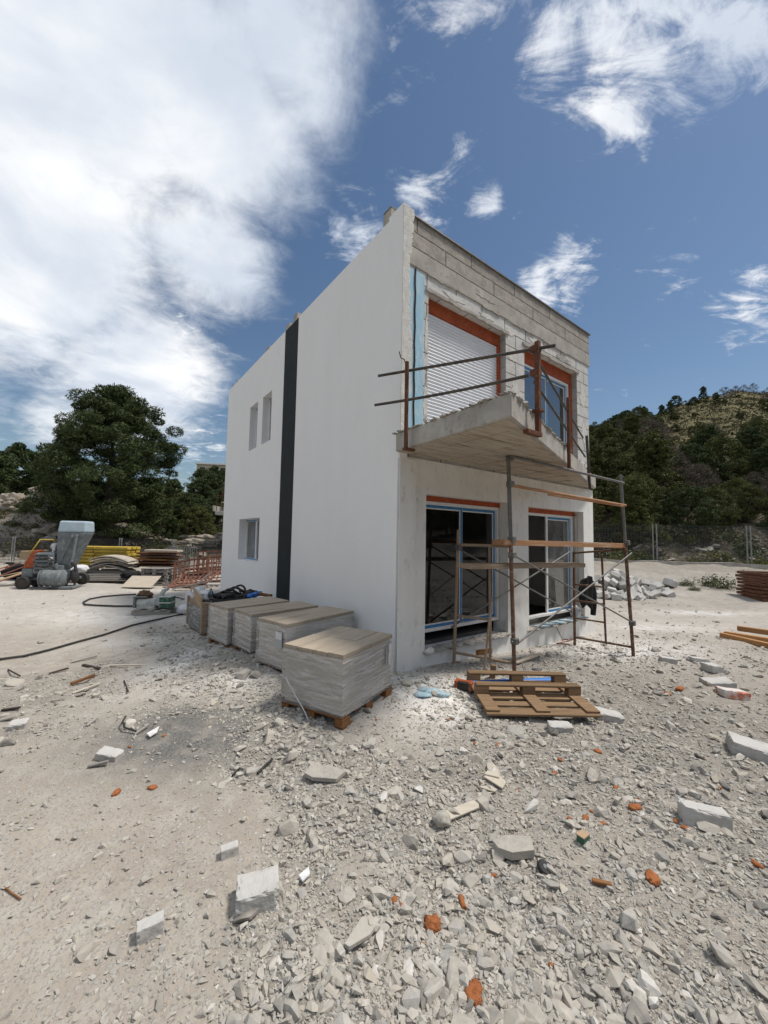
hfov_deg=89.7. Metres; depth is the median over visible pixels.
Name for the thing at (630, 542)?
shrub
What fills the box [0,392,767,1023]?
ground
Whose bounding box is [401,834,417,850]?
loose stone
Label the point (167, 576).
old pallet
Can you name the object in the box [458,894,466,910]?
fragment
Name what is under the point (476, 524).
sliding door
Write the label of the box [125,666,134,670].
loose stone
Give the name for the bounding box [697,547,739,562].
shrub
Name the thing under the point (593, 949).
loose stone
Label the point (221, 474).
pine tree
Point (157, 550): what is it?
tan plank
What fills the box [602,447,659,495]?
pine tree
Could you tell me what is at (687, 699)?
loose stone
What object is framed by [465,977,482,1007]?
fragment
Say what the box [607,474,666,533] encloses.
pine tree
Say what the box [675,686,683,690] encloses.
fragment
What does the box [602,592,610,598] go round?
concrete block
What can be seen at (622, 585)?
concrete block
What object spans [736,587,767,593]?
rusty frame
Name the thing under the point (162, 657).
loose stone
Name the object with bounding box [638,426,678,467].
bare tree
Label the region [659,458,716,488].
bare tree
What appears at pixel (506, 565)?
scaffold plank
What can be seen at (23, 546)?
shrub
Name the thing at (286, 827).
loose stone
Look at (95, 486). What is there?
pine tree
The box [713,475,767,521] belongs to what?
pine tree
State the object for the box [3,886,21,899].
dry twig
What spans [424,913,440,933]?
fragment
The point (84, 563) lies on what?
formwork panel
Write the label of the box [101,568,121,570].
bearer timber
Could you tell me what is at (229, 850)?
concrete block
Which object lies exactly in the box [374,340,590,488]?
guard rail
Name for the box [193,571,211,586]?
loose strut
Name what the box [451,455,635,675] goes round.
scaffold
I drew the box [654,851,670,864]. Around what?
loose stone
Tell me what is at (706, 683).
loose stone
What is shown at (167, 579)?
old pallet
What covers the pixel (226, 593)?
black hose heap
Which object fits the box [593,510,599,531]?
pine tree
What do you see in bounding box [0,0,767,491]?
sky
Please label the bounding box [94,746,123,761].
concrete block
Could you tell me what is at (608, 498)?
pine tree
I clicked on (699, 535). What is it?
fence
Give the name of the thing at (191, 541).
rock outcrop
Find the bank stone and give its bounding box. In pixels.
[40,536,55,541]
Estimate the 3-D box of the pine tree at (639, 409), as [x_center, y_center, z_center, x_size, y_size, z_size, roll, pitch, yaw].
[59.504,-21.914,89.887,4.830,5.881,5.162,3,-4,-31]
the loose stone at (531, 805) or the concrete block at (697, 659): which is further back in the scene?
the concrete block at (697, 659)
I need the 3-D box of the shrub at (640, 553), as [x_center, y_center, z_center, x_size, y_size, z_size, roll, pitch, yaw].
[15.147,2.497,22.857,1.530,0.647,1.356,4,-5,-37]
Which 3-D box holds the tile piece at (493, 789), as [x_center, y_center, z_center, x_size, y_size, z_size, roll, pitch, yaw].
[0.761,2.023,2.821,0.133,0.012,0.062,3,2,0]
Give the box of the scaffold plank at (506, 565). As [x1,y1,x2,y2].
[458,562,584,568]
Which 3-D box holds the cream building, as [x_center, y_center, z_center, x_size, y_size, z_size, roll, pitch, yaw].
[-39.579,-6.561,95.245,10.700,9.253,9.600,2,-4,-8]
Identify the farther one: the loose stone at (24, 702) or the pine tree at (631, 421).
the pine tree at (631, 421)
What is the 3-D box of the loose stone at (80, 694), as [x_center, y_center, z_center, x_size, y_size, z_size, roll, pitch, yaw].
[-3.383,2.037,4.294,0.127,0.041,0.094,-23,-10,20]
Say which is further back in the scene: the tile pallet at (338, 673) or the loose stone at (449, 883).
the tile pallet at (338, 673)
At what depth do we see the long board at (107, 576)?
14.87 m
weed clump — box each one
[678,578,696,585]
[687,586,700,590]
[693,573,738,588]
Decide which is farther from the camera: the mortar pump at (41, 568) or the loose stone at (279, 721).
the mortar pump at (41, 568)
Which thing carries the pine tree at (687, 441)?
on the ground at (22, 610)
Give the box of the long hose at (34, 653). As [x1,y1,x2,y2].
[0,614,183,659]
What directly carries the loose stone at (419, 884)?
on the ground at (22, 610)
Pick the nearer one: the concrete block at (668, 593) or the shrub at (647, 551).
the concrete block at (668, 593)
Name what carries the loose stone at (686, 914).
on the ground at (22, 610)
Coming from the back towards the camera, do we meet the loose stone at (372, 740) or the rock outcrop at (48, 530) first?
the rock outcrop at (48, 530)
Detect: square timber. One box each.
[720,633,767,648]
[724,631,767,641]
[737,626,767,634]
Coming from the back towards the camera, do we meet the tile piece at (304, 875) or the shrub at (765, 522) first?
the shrub at (765, 522)
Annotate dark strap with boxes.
[257,758,272,773]
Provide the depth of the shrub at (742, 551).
22.56 m
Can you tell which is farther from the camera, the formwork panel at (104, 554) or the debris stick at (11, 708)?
the formwork panel at (104, 554)
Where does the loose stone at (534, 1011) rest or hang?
on the coarse rubble
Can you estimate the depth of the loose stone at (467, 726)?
3.66 m
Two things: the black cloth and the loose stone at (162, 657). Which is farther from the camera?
the black cloth
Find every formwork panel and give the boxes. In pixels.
[77,562,94,564]
[79,559,94,561]
[81,556,93,558]
[83,553,94,555]
[94,550,129,552]
[95,546,130,549]
[95,553,130,555]
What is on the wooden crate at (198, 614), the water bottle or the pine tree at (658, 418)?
the water bottle
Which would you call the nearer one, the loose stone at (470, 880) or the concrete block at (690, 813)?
the loose stone at (470, 880)
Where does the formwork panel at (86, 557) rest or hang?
on the formwork panel at (84, 560)
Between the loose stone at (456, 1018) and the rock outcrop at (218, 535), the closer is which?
the loose stone at (456, 1018)
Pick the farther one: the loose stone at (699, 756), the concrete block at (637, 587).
the concrete block at (637, 587)
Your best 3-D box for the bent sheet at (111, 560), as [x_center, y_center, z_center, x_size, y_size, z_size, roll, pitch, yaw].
[-10.726,1.986,15.441,1.560,0.240,0.705,-1,-4,2]
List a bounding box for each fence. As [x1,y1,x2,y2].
[0,537,13,563]
[7,537,56,563]
[88,538,120,545]
[121,538,173,560]
[174,539,221,565]
[593,524,653,560]
[656,524,748,563]
[749,526,767,563]
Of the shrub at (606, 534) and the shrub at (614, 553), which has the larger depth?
the shrub at (606, 534)
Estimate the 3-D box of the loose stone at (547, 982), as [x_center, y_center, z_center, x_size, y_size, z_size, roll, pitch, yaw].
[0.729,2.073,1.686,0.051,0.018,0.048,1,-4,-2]
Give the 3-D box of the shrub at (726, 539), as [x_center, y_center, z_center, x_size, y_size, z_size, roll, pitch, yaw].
[21.391,1.412,24.321,2.933,1.106,3.108,0,-4,9]
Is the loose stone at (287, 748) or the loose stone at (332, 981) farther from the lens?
the loose stone at (287, 748)
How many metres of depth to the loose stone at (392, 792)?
2.72 m
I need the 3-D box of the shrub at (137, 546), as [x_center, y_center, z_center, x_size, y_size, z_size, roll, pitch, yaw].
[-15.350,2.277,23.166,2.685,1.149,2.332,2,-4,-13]
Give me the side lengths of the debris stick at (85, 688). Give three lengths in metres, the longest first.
0.283 x 0.022 x 0.019 m
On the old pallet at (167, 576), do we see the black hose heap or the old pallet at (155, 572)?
the old pallet at (155, 572)
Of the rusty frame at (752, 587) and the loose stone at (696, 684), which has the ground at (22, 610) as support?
the loose stone at (696, 684)
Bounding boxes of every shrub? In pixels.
[0,509,11,517]
[1,517,25,526]
[1,536,43,551]
[8,500,42,513]
[16,535,37,542]
[18,521,41,529]
[111,534,125,541]
[113,524,142,537]
[125,541,151,554]
[141,532,171,548]
[202,522,222,530]
[208,526,222,533]
[593,530,628,539]
[593,535,612,548]
[594,539,644,560]
[597,534,638,548]
[605,551,633,560]
[608,534,646,548]
[629,550,648,558]
[635,543,672,556]
[637,553,667,560]
[640,524,688,538]
[677,525,723,540]
[679,554,713,561]
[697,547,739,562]
[704,526,762,541]
[713,523,741,535]
[722,516,756,522]
[728,538,767,556]
[738,555,767,569]
[754,518,767,527]
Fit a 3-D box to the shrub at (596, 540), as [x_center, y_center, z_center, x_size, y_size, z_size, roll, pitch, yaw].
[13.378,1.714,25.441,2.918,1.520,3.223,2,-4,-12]
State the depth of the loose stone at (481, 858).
2.29 m
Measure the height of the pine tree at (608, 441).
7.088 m
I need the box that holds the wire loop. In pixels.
[122,715,136,731]
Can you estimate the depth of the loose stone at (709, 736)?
3.83 m
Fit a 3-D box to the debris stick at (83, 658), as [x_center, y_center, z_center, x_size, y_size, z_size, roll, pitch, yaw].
[-4.412,2.163,5.679,0.318,0.018,0.035,-5,1,-39]
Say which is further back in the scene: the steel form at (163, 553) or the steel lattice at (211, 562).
the steel form at (163, 553)
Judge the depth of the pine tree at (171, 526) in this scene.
29.30 m
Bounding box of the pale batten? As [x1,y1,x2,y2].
[516,653,541,663]
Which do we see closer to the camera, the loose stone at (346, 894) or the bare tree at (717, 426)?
the loose stone at (346, 894)
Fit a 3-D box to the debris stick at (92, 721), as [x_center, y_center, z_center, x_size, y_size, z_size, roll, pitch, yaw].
[-2.736,1.966,3.617,0.021,0.018,0.114,0,9,11]
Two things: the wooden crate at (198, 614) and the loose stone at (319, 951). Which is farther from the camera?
the wooden crate at (198, 614)
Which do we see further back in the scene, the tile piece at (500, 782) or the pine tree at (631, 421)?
the pine tree at (631, 421)
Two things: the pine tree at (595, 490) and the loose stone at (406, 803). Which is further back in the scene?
the pine tree at (595, 490)
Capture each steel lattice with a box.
[168,571,218,586]
[173,556,209,580]
[177,566,220,584]
[196,550,221,570]
[205,555,221,573]
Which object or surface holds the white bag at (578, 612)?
on the house at (336, 495)
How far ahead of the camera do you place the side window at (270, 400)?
9.76 m
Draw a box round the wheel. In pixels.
[537,859,550,874]
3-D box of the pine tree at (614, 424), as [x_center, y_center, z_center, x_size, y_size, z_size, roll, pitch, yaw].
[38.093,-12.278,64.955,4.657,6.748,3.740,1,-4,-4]
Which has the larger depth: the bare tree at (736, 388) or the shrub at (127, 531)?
the bare tree at (736, 388)
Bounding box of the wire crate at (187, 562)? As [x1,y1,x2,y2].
[169,547,196,571]
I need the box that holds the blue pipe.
[472,677,550,681]
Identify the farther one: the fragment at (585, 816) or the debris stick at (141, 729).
the debris stick at (141, 729)
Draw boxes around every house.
[213,491,223,515]
[220,202,595,672]
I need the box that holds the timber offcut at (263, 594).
[242,589,272,596]
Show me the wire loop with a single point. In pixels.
(127, 728)
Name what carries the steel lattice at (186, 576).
on the steel lattice at (215, 573)
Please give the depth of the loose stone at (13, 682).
4.67 m
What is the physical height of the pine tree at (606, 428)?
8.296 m
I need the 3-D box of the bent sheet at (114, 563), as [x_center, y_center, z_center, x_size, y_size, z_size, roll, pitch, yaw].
[-10.729,2.136,15.431,1.480,0.235,0.703,0,-4,-2]
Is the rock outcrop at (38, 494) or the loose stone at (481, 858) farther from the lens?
the rock outcrop at (38, 494)
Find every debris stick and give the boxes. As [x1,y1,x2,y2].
[0,715,15,721]
[1,706,20,710]
[49,667,68,673]
[70,655,97,662]
[70,674,94,684]
[72,682,99,693]
[82,664,100,668]
[86,717,97,725]
[87,760,108,767]
[108,664,142,665]
[134,724,149,734]
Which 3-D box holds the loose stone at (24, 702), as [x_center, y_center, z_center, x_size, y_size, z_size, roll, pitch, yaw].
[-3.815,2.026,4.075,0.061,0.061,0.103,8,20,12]
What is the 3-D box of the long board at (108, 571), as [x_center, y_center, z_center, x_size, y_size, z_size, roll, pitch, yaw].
[-11.014,2.362,15.265,2.123,0.040,0.240,1,-4,0]
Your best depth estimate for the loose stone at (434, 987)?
1.63 m
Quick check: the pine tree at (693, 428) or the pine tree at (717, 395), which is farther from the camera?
the pine tree at (717, 395)
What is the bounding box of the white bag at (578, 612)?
[570,605,581,617]
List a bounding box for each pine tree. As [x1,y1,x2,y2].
[0,451,36,495]
[0,473,21,492]
[1,441,43,492]
[9,451,65,492]
[19,383,188,543]
[70,477,118,503]
[120,489,144,521]
[148,487,184,519]
[159,478,186,521]
[161,516,181,539]
[170,492,215,532]
[178,503,215,534]
[183,469,208,492]
[186,477,212,518]
[195,465,223,499]
[200,470,222,504]
[205,488,224,523]
[212,469,224,500]
[589,421,602,438]
[589,434,615,508]
[589,444,637,511]
[589,457,606,514]
[590,419,620,443]
[590,472,607,527]
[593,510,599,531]
[599,437,623,486]
[599,474,671,546]
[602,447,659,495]
[603,471,661,518]
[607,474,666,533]
[609,420,620,434]
[610,429,695,512]
[612,410,639,427]
[617,430,642,464]
[621,412,644,451]
[630,405,651,420]
[641,415,673,448]
[652,486,722,535]
[657,405,664,415]
[664,401,674,413]
[666,443,733,498]
[669,395,682,406]
[669,424,680,431]
[683,436,704,446]
[686,426,696,432]
[688,396,698,405]
[689,484,744,530]
[690,425,731,480]
[695,423,711,437]
[695,432,754,488]
[698,386,707,398]
[709,392,720,404]
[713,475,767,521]
[729,426,767,485]
[731,415,767,472]
[734,413,745,418]
[742,443,767,494]
[759,398,767,410]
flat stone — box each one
[304,764,345,782]
[344,916,380,949]
[492,835,534,860]
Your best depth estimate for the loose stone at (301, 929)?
1.83 m
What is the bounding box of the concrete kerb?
[594,558,767,568]
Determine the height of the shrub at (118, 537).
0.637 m
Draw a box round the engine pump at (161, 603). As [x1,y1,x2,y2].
[131,587,177,614]
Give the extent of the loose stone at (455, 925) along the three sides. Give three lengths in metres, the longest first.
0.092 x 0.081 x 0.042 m
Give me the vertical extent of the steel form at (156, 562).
0.075 m
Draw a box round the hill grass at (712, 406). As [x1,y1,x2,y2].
[644,390,767,448]
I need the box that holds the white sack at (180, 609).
[176,590,189,614]
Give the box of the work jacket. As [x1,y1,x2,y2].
[578,576,596,615]
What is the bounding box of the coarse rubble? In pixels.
[0,588,767,1023]
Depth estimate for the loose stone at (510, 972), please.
1.71 m
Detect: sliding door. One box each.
[425,501,498,632]
[524,363,567,442]
[528,512,572,618]
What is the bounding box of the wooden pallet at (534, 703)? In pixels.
[466,670,601,717]
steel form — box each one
[135,558,177,560]
[136,555,183,557]
[137,552,180,554]
[137,560,181,563]
[137,564,183,566]
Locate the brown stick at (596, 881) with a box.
[592,877,611,886]
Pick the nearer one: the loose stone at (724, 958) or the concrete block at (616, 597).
the loose stone at (724, 958)
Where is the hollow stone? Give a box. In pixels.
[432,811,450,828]
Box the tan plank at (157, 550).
[144,549,182,551]
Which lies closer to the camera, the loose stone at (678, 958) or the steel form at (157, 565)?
the loose stone at (678, 958)
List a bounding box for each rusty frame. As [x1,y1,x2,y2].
[735,574,767,579]
[736,577,767,582]
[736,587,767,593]
[736,591,767,597]
[737,571,767,575]
[737,581,767,586]
[737,584,767,589]
[737,594,767,600]
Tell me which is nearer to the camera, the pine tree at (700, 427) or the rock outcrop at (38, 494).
the rock outcrop at (38, 494)
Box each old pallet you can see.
[141,567,177,571]
[141,570,178,574]
[141,573,177,577]
[154,580,176,584]
[158,577,176,581]
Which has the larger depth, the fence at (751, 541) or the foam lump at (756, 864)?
the fence at (751, 541)
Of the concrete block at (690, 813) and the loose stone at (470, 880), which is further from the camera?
the concrete block at (690, 813)
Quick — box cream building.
[195,462,225,490]
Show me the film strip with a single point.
(558, 622)
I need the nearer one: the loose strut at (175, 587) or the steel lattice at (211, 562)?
the loose strut at (175, 587)
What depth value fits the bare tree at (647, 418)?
55.86 m
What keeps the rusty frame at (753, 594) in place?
on the rusty frame at (758, 598)
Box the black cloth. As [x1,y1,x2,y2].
[209,596,245,602]
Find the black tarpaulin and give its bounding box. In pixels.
[120,571,163,578]
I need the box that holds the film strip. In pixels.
[533,616,588,627]
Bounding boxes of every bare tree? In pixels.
[624,416,677,448]
[629,419,686,454]
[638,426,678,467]
[652,446,714,498]
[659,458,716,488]
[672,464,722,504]
[710,425,728,436]
[718,387,734,398]
[727,386,742,396]
[733,470,767,508]
[746,383,758,391]
[753,391,766,398]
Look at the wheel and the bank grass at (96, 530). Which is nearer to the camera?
the wheel
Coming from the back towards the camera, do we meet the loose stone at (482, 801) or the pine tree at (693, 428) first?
the pine tree at (693, 428)
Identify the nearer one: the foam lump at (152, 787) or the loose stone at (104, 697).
the foam lump at (152, 787)
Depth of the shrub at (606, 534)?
27.59 m
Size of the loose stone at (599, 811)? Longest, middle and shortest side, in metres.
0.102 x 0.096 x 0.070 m
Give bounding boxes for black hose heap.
[213,584,257,598]
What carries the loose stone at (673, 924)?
on the ground at (22, 610)
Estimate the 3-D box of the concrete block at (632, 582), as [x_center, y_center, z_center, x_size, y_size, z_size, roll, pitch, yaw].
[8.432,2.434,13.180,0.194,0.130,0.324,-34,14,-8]
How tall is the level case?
0.101 m
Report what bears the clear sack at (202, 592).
on the wooden crate at (198, 614)
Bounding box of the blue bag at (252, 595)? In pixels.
[246,591,262,597]
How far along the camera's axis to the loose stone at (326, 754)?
3.12 m
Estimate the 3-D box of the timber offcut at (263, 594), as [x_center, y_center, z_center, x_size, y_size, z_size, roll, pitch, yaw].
[-2.708,1.706,8.111,0.962,0.051,0.090,0,-4,33]
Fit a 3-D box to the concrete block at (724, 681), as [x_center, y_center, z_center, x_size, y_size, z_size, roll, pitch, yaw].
[4.583,2.346,5.300,0.353,0.083,0.203,-3,2,5]
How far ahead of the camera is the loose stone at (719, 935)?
1.86 m
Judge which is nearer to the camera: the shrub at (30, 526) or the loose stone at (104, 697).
the loose stone at (104, 697)
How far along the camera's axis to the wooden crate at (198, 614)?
7.24 m
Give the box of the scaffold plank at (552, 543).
[492,539,625,547]
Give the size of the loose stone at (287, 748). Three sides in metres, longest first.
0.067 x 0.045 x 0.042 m
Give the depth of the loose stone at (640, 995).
1.61 m
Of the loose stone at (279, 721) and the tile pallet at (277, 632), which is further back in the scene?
the tile pallet at (277, 632)
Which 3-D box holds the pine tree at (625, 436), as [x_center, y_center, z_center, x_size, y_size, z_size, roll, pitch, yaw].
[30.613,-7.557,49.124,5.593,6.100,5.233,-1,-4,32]
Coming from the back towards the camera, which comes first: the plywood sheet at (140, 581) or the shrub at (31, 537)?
the shrub at (31, 537)
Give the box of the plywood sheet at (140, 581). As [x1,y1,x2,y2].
[121,576,160,587]
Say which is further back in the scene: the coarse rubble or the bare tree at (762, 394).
the bare tree at (762, 394)
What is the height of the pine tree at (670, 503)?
3.712 m
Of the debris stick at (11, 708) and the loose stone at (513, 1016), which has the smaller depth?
the loose stone at (513, 1016)
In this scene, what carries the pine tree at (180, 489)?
on the ground at (22, 610)
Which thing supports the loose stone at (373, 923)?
on the ground at (22, 610)
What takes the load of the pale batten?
on the ground at (22, 610)
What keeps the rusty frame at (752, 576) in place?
on the rusty frame at (753, 580)
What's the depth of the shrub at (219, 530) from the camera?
32.19 m
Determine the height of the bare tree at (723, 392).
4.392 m
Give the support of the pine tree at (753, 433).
on the ground at (22, 610)
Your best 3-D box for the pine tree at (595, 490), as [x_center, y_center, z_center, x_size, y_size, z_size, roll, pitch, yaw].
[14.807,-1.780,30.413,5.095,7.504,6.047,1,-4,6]
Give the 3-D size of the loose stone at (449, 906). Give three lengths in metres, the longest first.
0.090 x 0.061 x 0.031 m
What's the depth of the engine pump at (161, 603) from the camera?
9.20 m
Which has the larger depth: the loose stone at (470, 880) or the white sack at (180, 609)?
the white sack at (180, 609)
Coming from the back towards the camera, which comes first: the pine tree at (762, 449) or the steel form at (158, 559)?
the pine tree at (762, 449)
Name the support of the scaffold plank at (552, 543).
on the scaffold
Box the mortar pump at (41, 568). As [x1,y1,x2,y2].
[14,521,93,589]
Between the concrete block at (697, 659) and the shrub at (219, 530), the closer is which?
the concrete block at (697, 659)
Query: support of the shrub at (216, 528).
on the ground at (22, 610)
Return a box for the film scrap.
[414,687,450,697]
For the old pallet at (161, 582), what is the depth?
14.44 m
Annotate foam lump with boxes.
[111,788,120,795]
[147,784,157,789]
[391,895,396,904]
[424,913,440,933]
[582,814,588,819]
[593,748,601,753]
[628,803,641,810]
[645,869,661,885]
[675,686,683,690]
[749,858,763,868]
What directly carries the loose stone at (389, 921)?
on the ground at (22, 610)
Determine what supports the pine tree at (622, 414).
on the ground at (22, 610)
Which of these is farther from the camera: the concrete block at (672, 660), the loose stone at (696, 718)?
the concrete block at (672, 660)
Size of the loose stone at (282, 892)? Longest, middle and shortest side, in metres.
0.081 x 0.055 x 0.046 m
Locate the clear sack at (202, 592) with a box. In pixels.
[190,586,213,600]
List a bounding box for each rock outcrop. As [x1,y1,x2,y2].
[0,492,26,511]
[24,486,69,505]
[30,523,74,537]
[45,510,79,522]
[144,536,177,545]
[176,539,209,548]
[179,534,211,539]
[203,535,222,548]
[209,532,222,539]
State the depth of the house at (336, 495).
6.41 m
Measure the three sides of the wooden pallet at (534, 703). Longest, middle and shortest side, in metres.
1.208 x 0.860 x 0.147 m
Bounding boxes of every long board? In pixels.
[86,572,121,573]
[87,571,123,572]
[89,574,120,575]
[89,579,127,580]
[90,576,120,577]
[90,577,128,578]
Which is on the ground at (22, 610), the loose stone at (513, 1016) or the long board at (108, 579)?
the long board at (108, 579)
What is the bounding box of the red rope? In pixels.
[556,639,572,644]
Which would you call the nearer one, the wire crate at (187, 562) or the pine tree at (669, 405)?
the wire crate at (187, 562)
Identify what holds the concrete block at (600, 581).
on the concrete block
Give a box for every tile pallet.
[208,596,289,647]
[233,601,317,653]
[257,606,354,670]
[281,626,391,729]
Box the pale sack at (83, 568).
[71,564,89,572]
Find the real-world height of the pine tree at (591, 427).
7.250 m
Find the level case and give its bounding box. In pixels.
[454,678,473,691]
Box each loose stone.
[5,678,25,686]
[17,699,28,705]
[34,674,42,679]
[75,692,85,696]
[100,695,108,699]
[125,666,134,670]
[125,718,135,725]
[159,655,166,660]
[226,1012,243,1023]
[233,908,258,923]
[236,668,250,679]
[246,766,258,775]
[250,669,263,678]
[264,728,275,744]
[274,717,284,725]
[278,819,298,836]
[279,881,284,895]
[284,744,290,751]
[286,749,298,761]
[286,903,296,912]
[298,925,304,934]
[311,943,327,965]
[323,999,333,1013]
[324,751,330,758]
[328,741,337,750]
[329,979,336,988]
[332,967,344,987]
[335,734,343,741]
[338,886,355,905]
[362,741,370,748]
[363,707,371,713]
[366,915,379,932]
[367,737,375,745]
[368,986,378,996]
[374,803,386,813]
[385,955,393,970]
[386,916,393,925]
[387,785,401,798]
[398,755,407,761]
[401,678,412,686]
[401,800,409,806]
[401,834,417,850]
[416,881,422,887]
[424,976,445,1001]
[442,877,458,898]
[444,903,454,912]
[445,959,458,990]
[448,917,464,934]
[451,888,455,897]
[451,1013,475,1023]
[453,850,471,862]
[462,872,479,888]
[464,724,471,729]
[464,919,477,931]
[468,752,482,762]
[472,795,488,811]
[474,853,485,862]
[478,896,491,908]
[483,873,490,883]
[487,762,499,774]
[502,967,516,980]
[503,1008,524,1023]
[506,725,524,735]
[517,734,523,738]
[517,761,525,769]
[523,798,538,813]
[523,1002,546,1023]
[541,915,549,923]
[544,979,554,986]
[545,651,554,656]
[551,998,574,1020]
[566,819,574,826]
[587,767,598,783]
[591,942,596,954]
[593,806,607,817]
[602,826,609,832]
[615,928,630,949]
[619,908,639,931]
[625,977,646,995]
[626,767,636,772]
[630,935,642,947]
[633,988,647,1004]
[637,968,661,996]
[647,906,652,915]
[651,647,660,651]
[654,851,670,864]
[665,721,676,731]
[668,772,676,777]
[668,920,677,927]
[669,950,683,965]
[681,697,691,702]
[683,911,690,919]
[688,682,702,687]
[688,982,700,994]
[689,715,699,721]
[690,764,700,773]
[694,753,705,760]
[696,821,720,835]
[697,766,705,773]
[698,922,709,933]
[703,680,711,685]
[705,734,714,738]
[709,940,737,968]
[711,929,727,941]
[721,827,735,838]
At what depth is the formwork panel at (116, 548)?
16.39 m
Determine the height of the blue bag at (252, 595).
0.121 m
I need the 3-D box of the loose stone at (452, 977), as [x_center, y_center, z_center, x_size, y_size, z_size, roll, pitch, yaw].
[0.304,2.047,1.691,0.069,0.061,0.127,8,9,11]
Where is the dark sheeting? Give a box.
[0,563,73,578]
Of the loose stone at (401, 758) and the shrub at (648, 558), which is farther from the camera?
the shrub at (648, 558)
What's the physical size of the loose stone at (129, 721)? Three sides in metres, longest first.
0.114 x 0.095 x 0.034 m
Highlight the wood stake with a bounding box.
[489,664,495,678]
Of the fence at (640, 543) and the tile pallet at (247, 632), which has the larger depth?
the fence at (640, 543)
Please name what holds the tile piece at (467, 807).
on the ground at (22, 610)
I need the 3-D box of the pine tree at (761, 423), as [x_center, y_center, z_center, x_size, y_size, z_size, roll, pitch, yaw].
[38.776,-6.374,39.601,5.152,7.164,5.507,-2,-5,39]
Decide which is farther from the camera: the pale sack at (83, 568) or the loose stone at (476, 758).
the pale sack at (83, 568)
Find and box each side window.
[245,519,259,560]
[255,408,257,447]
[268,397,271,440]
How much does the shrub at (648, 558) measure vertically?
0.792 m
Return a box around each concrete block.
[7,717,29,730]
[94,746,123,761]
[136,909,163,945]
[221,840,238,860]
[235,865,279,916]
[547,720,572,733]
[594,706,624,723]
[598,576,611,583]
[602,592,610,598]
[604,577,610,585]
[606,587,616,592]
[609,578,617,586]
[611,571,621,579]
[612,594,621,600]
[618,581,625,588]
[626,588,645,600]
[630,580,636,586]
[630,584,642,593]
[638,579,650,586]
[642,589,648,595]
[643,585,652,591]
[649,584,656,589]
[649,590,659,598]
[651,581,662,588]
[658,655,677,664]
[661,590,675,596]
[662,577,678,587]
[677,797,732,831]
[688,656,708,661]
[699,676,736,688]
[700,662,724,673]
[715,686,750,700]
[725,731,767,764]
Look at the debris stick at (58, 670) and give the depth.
5.10 m
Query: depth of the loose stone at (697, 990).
1.64 m
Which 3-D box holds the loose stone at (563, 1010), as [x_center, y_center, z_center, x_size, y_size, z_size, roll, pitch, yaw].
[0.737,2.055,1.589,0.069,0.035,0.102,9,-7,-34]
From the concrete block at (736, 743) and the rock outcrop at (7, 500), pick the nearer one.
the concrete block at (736, 743)
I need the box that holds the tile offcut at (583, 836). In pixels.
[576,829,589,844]
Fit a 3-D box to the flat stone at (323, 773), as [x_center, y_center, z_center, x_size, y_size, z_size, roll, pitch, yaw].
[-0.438,1.946,2.872,0.301,0.030,0.152,3,-1,0]
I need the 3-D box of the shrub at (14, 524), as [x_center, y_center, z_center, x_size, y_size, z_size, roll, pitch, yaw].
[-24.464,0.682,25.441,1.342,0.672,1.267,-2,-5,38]
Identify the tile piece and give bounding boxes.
[147,726,158,736]
[299,867,309,881]
[446,800,478,819]
[479,785,496,792]
[483,775,505,788]
[484,766,498,777]
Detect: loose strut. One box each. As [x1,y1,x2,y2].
[162,586,204,587]
[172,580,212,589]
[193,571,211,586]
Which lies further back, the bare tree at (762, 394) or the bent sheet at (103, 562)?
the bare tree at (762, 394)
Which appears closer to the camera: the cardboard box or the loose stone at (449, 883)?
the loose stone at (449, 883)
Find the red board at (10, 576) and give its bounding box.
[0,572,21,580]
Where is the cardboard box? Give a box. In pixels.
[20,550,45,558]
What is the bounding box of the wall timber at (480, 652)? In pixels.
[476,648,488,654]
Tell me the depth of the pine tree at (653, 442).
30.24 m
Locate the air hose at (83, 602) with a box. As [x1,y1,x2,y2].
[82,594,135,606]
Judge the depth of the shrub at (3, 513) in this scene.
26.13 m
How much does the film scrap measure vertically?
0.070 m
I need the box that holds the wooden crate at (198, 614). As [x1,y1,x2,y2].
[186,585,248,635]
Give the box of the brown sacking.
[136,590,153,598]
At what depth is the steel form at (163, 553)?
15.71 m
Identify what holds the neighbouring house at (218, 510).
on the ground at (22, 610)
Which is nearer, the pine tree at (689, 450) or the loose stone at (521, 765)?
the loose stone at (521, 765)
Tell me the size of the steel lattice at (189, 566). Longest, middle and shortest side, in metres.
1.410 x 0.780 x 0.063 m
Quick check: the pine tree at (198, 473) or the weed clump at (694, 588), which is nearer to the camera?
the weed clump at (694, 588)
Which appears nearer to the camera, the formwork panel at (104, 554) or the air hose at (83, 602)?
the air hose at (83, 602)
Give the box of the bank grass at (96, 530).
[0,499,767,561]
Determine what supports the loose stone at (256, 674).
on the ground at (22, 610)
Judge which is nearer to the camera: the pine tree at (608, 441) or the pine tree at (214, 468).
the pine tree at (608, 441)
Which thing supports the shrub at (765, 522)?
on the ground at (22, 610)
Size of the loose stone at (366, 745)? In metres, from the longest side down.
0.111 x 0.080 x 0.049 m
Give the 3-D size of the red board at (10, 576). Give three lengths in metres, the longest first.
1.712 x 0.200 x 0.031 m
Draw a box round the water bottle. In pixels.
[208,588,212,597]
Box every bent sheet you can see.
[88,555,139,562]
[89,557,139,563]
[90,559,136,564]
[90,561,139,566]
[90,563,138,567]
[90,564,135,571]
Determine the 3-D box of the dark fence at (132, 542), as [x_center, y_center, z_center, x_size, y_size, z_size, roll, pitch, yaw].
[-11.562,1.982,18.797,3.040,1.374,0.240,1,-4,0]

